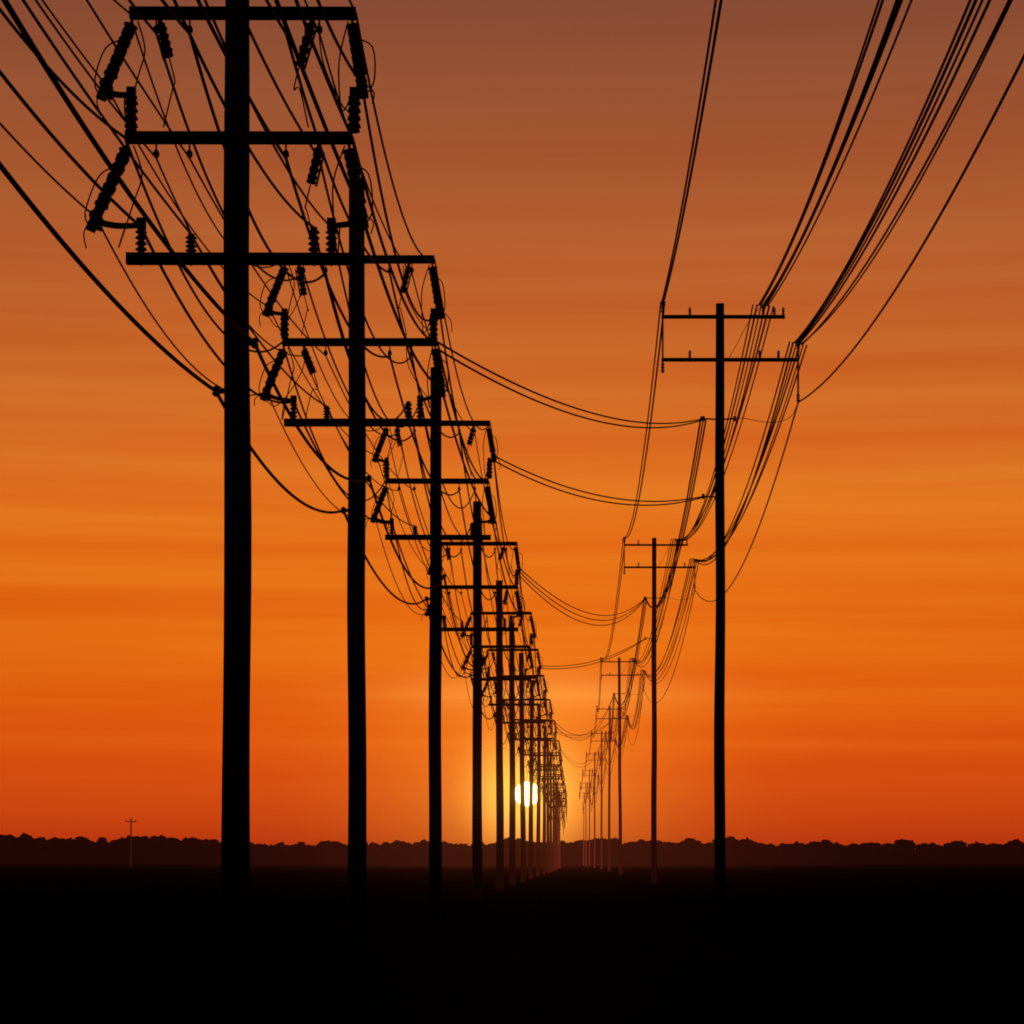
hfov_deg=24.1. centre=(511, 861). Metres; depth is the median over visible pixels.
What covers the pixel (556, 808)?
utility pole
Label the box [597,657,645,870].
transmission pole
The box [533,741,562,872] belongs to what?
utility pole
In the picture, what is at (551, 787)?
utility pole
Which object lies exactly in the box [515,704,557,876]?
utility pole
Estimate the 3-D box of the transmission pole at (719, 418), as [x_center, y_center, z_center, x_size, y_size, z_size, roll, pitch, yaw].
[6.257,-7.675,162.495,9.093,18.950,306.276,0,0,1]
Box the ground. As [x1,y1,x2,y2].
[0,863,1023,1023]
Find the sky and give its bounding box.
[0,0,1023,848]
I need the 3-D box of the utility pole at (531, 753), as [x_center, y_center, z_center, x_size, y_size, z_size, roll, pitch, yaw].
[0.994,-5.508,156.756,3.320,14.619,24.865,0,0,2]
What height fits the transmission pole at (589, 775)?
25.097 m
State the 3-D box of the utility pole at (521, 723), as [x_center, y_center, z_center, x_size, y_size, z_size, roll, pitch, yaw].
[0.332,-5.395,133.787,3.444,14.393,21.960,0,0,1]
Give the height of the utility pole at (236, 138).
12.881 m
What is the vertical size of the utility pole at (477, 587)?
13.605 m
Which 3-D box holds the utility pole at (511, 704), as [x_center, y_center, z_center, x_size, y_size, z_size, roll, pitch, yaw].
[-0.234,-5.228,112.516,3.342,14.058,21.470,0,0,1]
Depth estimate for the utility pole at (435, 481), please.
58.87 m
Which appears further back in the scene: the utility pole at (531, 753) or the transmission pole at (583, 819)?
the transmission pole at (583, 819)
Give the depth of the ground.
34.08 m
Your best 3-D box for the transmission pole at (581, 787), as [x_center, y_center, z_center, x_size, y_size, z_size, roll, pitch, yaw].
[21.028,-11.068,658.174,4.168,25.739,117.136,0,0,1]
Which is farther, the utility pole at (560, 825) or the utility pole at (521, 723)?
the utility pole at (560, 825)
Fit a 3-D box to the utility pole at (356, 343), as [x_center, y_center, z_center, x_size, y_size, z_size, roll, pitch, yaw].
[-2.878,-4.971,34.430,3.420,13.542,14.247,0,0,1]
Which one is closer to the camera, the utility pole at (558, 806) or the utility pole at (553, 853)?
the utility pole at (553, 853)
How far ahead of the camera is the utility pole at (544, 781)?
228.42 m
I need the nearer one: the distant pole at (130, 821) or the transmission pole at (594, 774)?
the transmission pole at (594, 774)
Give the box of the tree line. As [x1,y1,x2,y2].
[0,832,1023,863]
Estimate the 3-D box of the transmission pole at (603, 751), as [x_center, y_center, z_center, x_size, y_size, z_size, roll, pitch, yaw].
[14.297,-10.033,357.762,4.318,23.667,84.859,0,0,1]
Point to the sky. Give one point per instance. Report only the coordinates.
(540, 150)
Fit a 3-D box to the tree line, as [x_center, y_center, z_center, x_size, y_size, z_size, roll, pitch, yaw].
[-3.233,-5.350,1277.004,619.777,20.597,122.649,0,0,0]
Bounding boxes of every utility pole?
[0,0,375,966]
[100,15,452,931]
[271,259,499,910]
[376,424,524,898]
[429,544,537,889]
[464,615,542,884]
[482,653,548,881]
[503,680,553,878]
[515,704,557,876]
[524,725,561,874]
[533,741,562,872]
[533,756,563,871]
[541,768,565,870]
[542,781,566,869]
[549,782,567,868]
[549,796,566,867]
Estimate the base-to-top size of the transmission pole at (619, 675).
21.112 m
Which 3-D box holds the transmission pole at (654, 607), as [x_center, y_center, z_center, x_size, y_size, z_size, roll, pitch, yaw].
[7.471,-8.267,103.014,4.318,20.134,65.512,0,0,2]
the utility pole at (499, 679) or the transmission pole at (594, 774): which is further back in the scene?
the transmission pole at (594, 774)
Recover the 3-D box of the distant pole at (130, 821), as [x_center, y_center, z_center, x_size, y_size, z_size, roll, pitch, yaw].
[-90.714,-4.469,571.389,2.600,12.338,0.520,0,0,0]
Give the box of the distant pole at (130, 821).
[125,819,135,866]
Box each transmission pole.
[437,0,1023,902]
[579,782,593,864]
[580,769,598,865]
[583,752,605,866]
[586,734,614,867]
[591,706,627,868]
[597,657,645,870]
[601,537,698,874]
[623,301,806,882]
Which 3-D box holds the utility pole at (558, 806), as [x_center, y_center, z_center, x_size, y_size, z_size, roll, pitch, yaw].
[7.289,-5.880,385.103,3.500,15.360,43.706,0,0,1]

